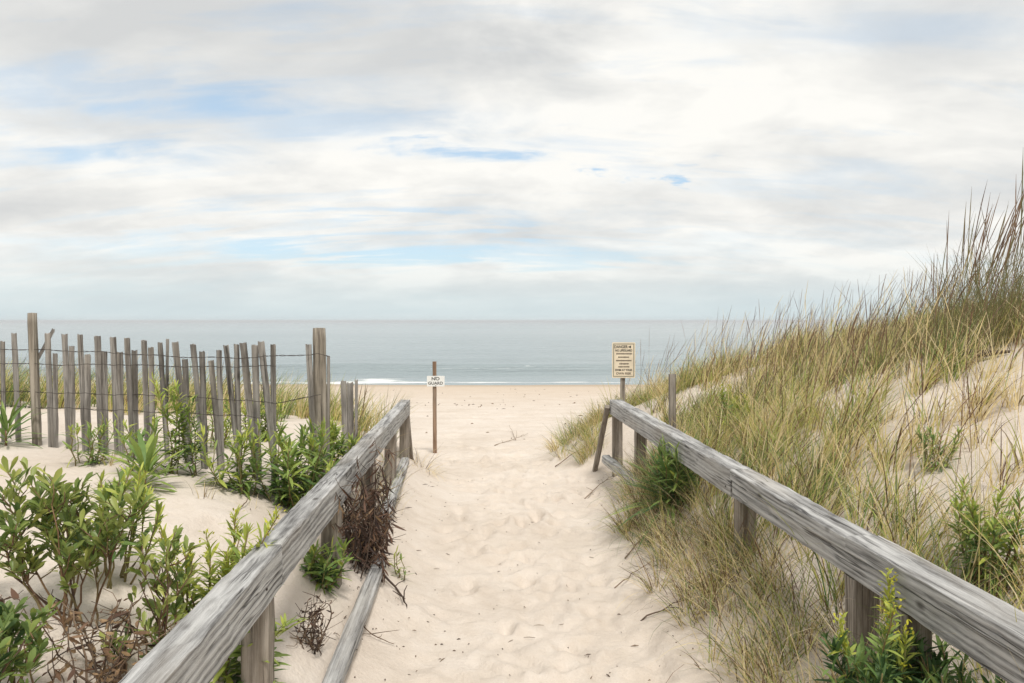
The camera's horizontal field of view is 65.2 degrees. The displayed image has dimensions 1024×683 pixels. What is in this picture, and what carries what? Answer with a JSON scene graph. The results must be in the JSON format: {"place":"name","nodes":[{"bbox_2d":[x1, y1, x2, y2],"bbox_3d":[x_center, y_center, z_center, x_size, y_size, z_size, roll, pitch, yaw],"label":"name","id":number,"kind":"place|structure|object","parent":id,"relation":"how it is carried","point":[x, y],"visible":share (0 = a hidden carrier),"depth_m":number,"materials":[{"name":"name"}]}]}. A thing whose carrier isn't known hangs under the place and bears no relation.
{"place":"outdoors","nodes":[
{"label":"outdoors","id":0,"kind":"place"},
{"bbox_2d":[96,447,117,465],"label":"grass tuft","id":1,"kind":"object","parent":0,"point":[111,460],"visible":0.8,"depth_m":4.74,"materials":[{"name":"beige plant"}]},
{"bbox_2d":[190,479,223,499],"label":"grass tuft","id":2,"kind":"object","parent":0,"point":[206,491],"visible":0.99,"depth_m":4.22,"materials":[{"name":"beige plant"}]},
{"bbox_2d":[0,321,893,384],"bbox_3d":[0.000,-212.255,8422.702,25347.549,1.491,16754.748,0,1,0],"label":"sea","id":3,"kind":"structure","parent":0,"point":[482,352],"depth_m":143.08,"materials":[{"name":"liquid"}]},
{"bbox_2d":[0,334,1023,682],"bbox_3d":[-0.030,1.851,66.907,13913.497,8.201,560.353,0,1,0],"label":"beach sand","id":4,"kind":"structure","parent":0,"point":[532,542],"depth_m":4.53,"materials":[{"name":"beige sand"}]},
{"bbox_2d":[0,396,47,448],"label":"leafy rosette","id":5,"kind":"object","parent":4,"relation":"on","point":[4,421],"visible":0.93,"depth_m":5.13,"materials":[{"name":"green plant"}]},
{"bbox_2d":[0,588,57,659],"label":"dead shrub","id":6,"kind":"object","parent":4,"relation":"on","point":[14,594],"visible":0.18,"depth_m":2.40,"materials":[{"name":"brown plant"}]},
{"bbox_2d":[0,595,65,682],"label":"bayberry bush","id":7,"kind":"object","parent":4,"relation":"on","point":[15,655],"visible":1,"depth_m":2.12,"materials":[{"name":"green plant"}]},
{"bbox_2d":[0,455,161,634],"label":"bayberry bush","id":8,"kind":"object","parent":4,"relation":"on","point":[66,553],"visible":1,"depth_m":2.56,"materials":[{"name":"green plant"}]},
{"bbox_2d":[61,413,124,466],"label":"goldenrod plant","id":9,"kind":"object","parent":4,"relation":"on","point":[101,428],"visible":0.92,"depth_m":4.76,"materials":[{"name":"green plant"}]},
{"bbox_2d":[31,588,176,682],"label":"dead shrub","id":10,"kind":"object","parent":4,"relation":"on","point":[116,676],"visible":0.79,"depth_m":2.38,"materials":[{"name":"brown plant"}]},
{"bbox_2d":[84,461,168,588],"bbox_3d":[-1.460,0.683,2.973,0.339,0.471,0.427,-1,2,-37],"label":"goldenrod plant","id":11,"kind":"object","parent":4,"relation":"on","point":[133,523],"visible":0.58,"depth_m":2.98,"materials":[{"name":"green plant"}]},
{"bbox_2d":[108,414,167,473],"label":"goldenrod plant","id":12,"kind":"object","parent":4,"relation":"on","point":[152,426],"visible":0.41,"depth_m":4.56,"materials":[{"name":"green plant"}]},
{"bbox_2d":[89,430,187,494],"bbox_3d":[-1.977,0.651,4.220,0.509,0.372,0.489,-1,2,-42],"label":"leafy rosette","id":13,"kind":"object","parent":4,"relation":"on","point":[142,452],"visible":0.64,"depth_m":4.24,"materials":[{"name":"green plant"}]},
{"bbox_2d":[95,524,207,669],"bbox_3d":[-1.139,0.868,2.511,0.258,0.539,0.336,1,2,20],"label":"bayberry bush","id":14,"kind":"object","parent":4,"relation":"on","point":[159,587],"visible":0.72,"depth_m":2.55,"materials":[{"name":"green plant"}]},
{"bbox_2d":[0,313,329,490],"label":"slat fence","id":15,"kind":"object","parent":4,"relation":"on","point":[318,396],"visible":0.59,"depth_m":5.00,"materials":[{"name":"grey wood"}]},
{"bbox_2d":[143,372,200,475],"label":"goldenrod plant","id":16,"kind":"object","parent":4,"relation":"on","point":[176,434],"visible":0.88,"depth_m":4.65,"materials":[{"name":"green plant"}]},
{"bbox_2d":[169,394,209,476],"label":"goldenrod plant","id":17,"kind":"object","parent":4,"relation":"on","point":[188,449],"visible":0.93,"depth_m":4.66,"materials":[{"name":"green plant"}]},
{"bbox_2d":[174,397,243,450],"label":"goldenrod plant","id":18,"kind":"object","parent":4,"relation":"on","point":[226,423],"visible":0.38,"depth_m":5.64,"materials":[{"name":"green plant"}]},
{"bbox_2d":[0,350,428,508],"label":"dune grass","id":19,"kind":"structure","parent":4,"relation":"on","point":[301,411],"depth_m":7.65,"materials":[{"name":"green plant"}]},
{"bbox_2d":[149,504,285,662],"bbox_3d":[-1.037,0.867,2.837,0.402,0.570,0.405,1,2,39],"label":"goldenrod plant","id":20,"kind":"object","parent":4,"relation":"on","point":[233,554],"visible":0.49,"depth_m":2.80,"materials":[{"name":"green plant"}]},
{"bbox_2d":[191,418,269,499],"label":"goldenrod plant","id":21,"kind":"object","parent":4,"relation":"on","point":[240,461],"visible":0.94,"depth_m":4.49,"materials":[{"name":"green plant"}]},
{"bbox_2d":[210,613,308,682],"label":"goldenrod plant","id":22,"kind":"object","parent":4,"relation":"on","point":[226,667],"visible":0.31,"depth_m":2.77,"materials":[{"name":"green plant"}]},
{"bbox_2d":[241,398,287,441],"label":"goldenrod plant","id":23,"kind":"object","parent":4,"relation":"on","point":[262,415],"visible":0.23,"depth_m":6.16,"materials":[{"name":"green plant"}]},
{"bbox_2d":[118,400,413,682],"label":"handrail","id":24,"kind":"object","parent":4,"relation":"on","point":[204,637],"visible":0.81,"depth_m":2.74,"materials":[{"name":"wood"}]},
{"bbox_2d":[240,416,341,511],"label":"goldenrod plant","id":25,"kind":"object","parent":4,"relation":"on","point":[291,480],"visible":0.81,"depth_m":4.56,"materials":[{"name":"green plant"}]},
{"bbox_2d":[286,590,342,655],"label":"dead shrub","id":26,"kind":"object","parent":4,"relation":"on","point":[315,648],"visible":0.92,"depth_m":3.37,"materials":[{"name":"brown plant"}]},
{"bbox_2d":[299,536,358,595],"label":"goldenrod plant","id":27,"kind":"object","parent":4,"relation":"on","point":[321,567],"visible":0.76,"depth_m":3.94,"materials":[{"name":"green plant"}]},
{"bbox_2d":[302,416,361,471],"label":"goldenrod plant","id":28,"kind":"object","parent":4,"relation":"on","point":[338,445],"visible":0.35,"depth_m":5.31,"materials":[{"name":"green plant"}]},
{"bbox_2d":[340,379,357,450],"bbox_3d":[-1.307,0.695,6.446,0.144,0.779,0.045,-1,2,-35],"label":"fence remnant","id":29,"kind":"object","parent":4,"relation":"on","point":[347,407],"visible":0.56,"depth_m":6.44,"materials":[{"name":"grey wood"}]},
{"bbox_2d":[354,384,371,437],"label":"reed clump","id":30,"kind":"object","parent":4,"relation":"on","point":[363,407],"visible":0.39,"depth_m":7.35,"materials":[{"name":"green plant"}]},
{"bbox_2d":[330,438,407,582],"bbox_3d":[-0.868,1.009,4.599,0.524,0.728,1.476,0,1,0],"label":"dead shrub","id":31,"kind":"object","parent":4,"relation":"on","point":[370,541],"visible":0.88,"depth_m":4.49,"materials":[{"name":"brown plant"}]},
{"bbox_2d":[364,626,396,643],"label":"twig","id":32,"kind":"object","parent":4,"relation":"on","point":[379,632],"visible":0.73,"depth_m":3.88,"materials":[{"name":"brown wood"}]},
{"bbox_2d":[383,576,406,607],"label":"twig","id":33,"kind":"object","parent":4,"relation":"on","point":[398,591],"visible":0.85,"depth_m":4.50,"materials":[{"name":"brown wood"}]},
{"bbox_2d":[388,546,414,579],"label":"goldenrod plant","id":34,"kind":"object","parent":4,"relation":"on","point":[396,564],"visible":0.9,"depth_m":4.82,"materials":[{"name":"green plant"}]},
{"bbox_2d":[427,361,444,452],"bbox_3d":[-1.016,1.030,10.700,0.234,1.526,0.064,0,1,0],"label":"warning sign","id":35,"kind":"object","parent":4,"relation":"on","point":[434,380],"visible":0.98,"depth_m":10.68,"materials":[{"name":"brown wood"}]},
{"bbox_2d":[409,443,462,480],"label":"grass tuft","id":36,"kind":"object","parent":4,"relation":"on","point":[430,464],"visible":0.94,"depth_m":8.38,"materials":[{"name":"beige plant"}]},
{"bbox_2d":[300,389,808,682],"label":"plant litter","id":37,"kind":"object","parent":4,"relation":"on","point":[510,569],"visible":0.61,"depth_m":4.62,"materials":[{"name":"brown plant"}]},
{"bbox_2d":[555,444,586,466],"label":"twig","id":38,"kind":"object","parent":4,"relation":"on","point":[568,456],"visible":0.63,"depth_m":9.13,"materials":[{"name":"brown wood"}]},
{"bbox_2d":[563,419,609,463],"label":"grass tuft","id":39,"kind":"object","parent":4,"relation":"on","point":[586,444],"visible":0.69,"depth_m":9.04,"materials":[{"name":"plant"}]},
{"bbox_2d":[584,476,612,498],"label":"twig","id":40,"kind":"object","parent":4,"relation":"on","point":[595,488],"visible":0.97,"depth_m":7.74,"materials":[{"name":"brown wood"}]},
{"bbox_2d":[612,342,634,400],"bbox_3d":[1.336,0.583,9.609,0.276,1.148,0.068,0,1,0],"label":"notice sign","id":41,"kind":"object","parent":4,"relation":"on","point":[623,360],"visible":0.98,"depth_m":9.57,"materials":[{"name":"beige paint"}]},
{"bbox_2d":[614,562,649,587],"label":"twig","id":42,"kind":"object","parent":4,"relation":"on","point":[630,574],"visible":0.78,"depth_m":4.96,"materials":[{"name":"brown wood"}]},
{"bbox_2d":[640,597,683,620],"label":"twig","id":43,"kind":"object","parent":4,"relation":"on","point":[661,610],"visible":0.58,"depth_m":4.28,"materials":[{"name":"brown wood"}]},
{"bbox_2d":[606,428,723,548],"bbox_3d":[1.113,1.009,5.647,1.022,0.734,1.033,0,1,0],"label":"leafy tussock","id":44,"kind":"object","parent":4,"relation":"on","point":[670,483],"visible":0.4,"depth_m":5.58,"materials":[{"name":"green plant"}]},
{"bbox_2d":[668,374,675,427],"bbox_3d":[1.408,0.707,7.020,0.073,0.846,0.054,0,1,0],"label":"fence post","id":45,"kind":"object","parent":4,"relation":"on","point":[672,397],"visible":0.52,"depth_m":6.99,"materials":[{"name":"grey wood"}]},
{"bbox_2d":[642,437,711,512],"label":"goldenrod plant","id":46,"kind":"object","parent":4,"relation":"on","point":[672,461],"visible":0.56,"depth_m":5.55,"materials":[{"name":"green plant"}]},
{"bbox_2d":[693,509,776,563],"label":"grass tuft","id":47,"kind":"object","parent":4,"relation":"on","point":[729,541],"visible":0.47,"depth_m":4.28,"materials":[{"name":"green plant"}]},
{"bbox_2d":[717,384,754,435],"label":"goldenrod plant","id":48,"kind":"object","parent":4,"relation":"on","point":[725,397],"visible":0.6,"depth_m":6.41,"materials":[{"name":"green plant"}]},
{"bbox_2d":[535,238,1023,682],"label":"dune grass","id":49,"kind":"structure","parent":4,"relation":"on","point":[761,443],"depth_m":4.65,"materials":[{"name":"green plant"}]},
{"bbox_2d":[728,559,843,665],"bbox_3d":[1.193,1.132,3.347,0.605,0.431,0.538,0,1,11],"label":"grass tuft","id":50,"kind":"object","parent":4,"relation":"on","point":[798,619],"visible":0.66,"depth_m":3.38,"materials":[{"name":"green plant"}]},
{"bbox_2d":[592,399,1023,682],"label":"handrail","id":51,"kind":"object","parent":4,"relation":"on","point":[985,628],"visible":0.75,"depth_m":2.94,"materials":[{"name":"wood"}]},
{"bbox_2d":[719,283,908,417],"bbox_3d":[3.098,0.038,7.911,2.549,1.366,2.598,0,1,0],"label":"reed clump","id":52,"kind":"object","parent":4,"relation":"on","point":[847,341],"visible":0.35,"depth_m":7.72,"materials":[{"name":"green plant"}]},
{"bbox_2d":[797,378,913,434],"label":"grass tuft","id":53,"kind":"object","parent":4,"relation":"on","point":[881,405],"visible":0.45,"depth_m":5.01,"materials":[{"name":"green plant"}]},
{"bbox_2d":[827,568,920,682],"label":"goldenrod plant","id":54,"kind":"object","parent":4,"relation":"on","point":[890,608],"visible":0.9,"depth_m":2.46,"materials":[{"name":"green plant"}]},
{"bbox_2d":[814,625,1007,682],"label":"goldenrod plant","id":55,"kind":"object","parent":4,"relation":"on","point":[883,672],"visible":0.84,"depth_m":2.50,"materials":[{"name":"green plant"}]},
{"bbox_2d":[860,242,983,386],"bbox_3d":[3.371,-0.239,6.614,1.045,1.169,1.849,1,2,20],"label":"reed clump","id":56,"kind":"object","parent":4,"relation":"on","point":[899,345],"visible":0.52,"depth_m":6.38,"materials":[{"name":"green plant"}]},
{"bbox_2d":[912,425,964,473],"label":"goldenrod plant","id":57,"kind":"object","parent":4,"relation":"on","point":[931,436],"visible":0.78,"depth_m":4.00,"materials":[{"name":"green plant"}]},
{"bbox_2d":[890,455,1023,563],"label":"grass tuft","id":58,"kind":"object","parent":4,"relation":"on","point":[960,519],"visible":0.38,"depth_m":3.21,"materials":[{"name":"green plant"}]},
{"bbox_2d":[891,160,1023,371],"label":"reed clump","id":59,"kind":"object","parent":4,"relation":"on","point":[1000,290],"visible":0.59,"depth_m":6.01,"materials":[{"name":"green plant"}]},
{"bbox_2d":[938,473,1023,595],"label":"goldenrod plant","id":60,"kind":"object","parent":4,"relation":"on","point":[992,524],"visible":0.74,"depth_m":2.96,"materials":[{"name":"green plant"}]},
{"bbox_2d":[962,349,1009,357],"bbox_3d":[3.327,0.087,5.663,0.342,0.068,0.067,1,2,24],"label":"driftwood","id":61,"kind":"object","parent":4,"relation":"on","point":[1005,351],"visible":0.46,"depth_m":5.63,"materials":[{"name":"brown wood"}]},
{"bbox_2d":[0,0,1023,320],"label":"sky","id":62,"kind":"structure","parent":0,"point":[161,160],"materials":[{"name":"white"}]}
]}

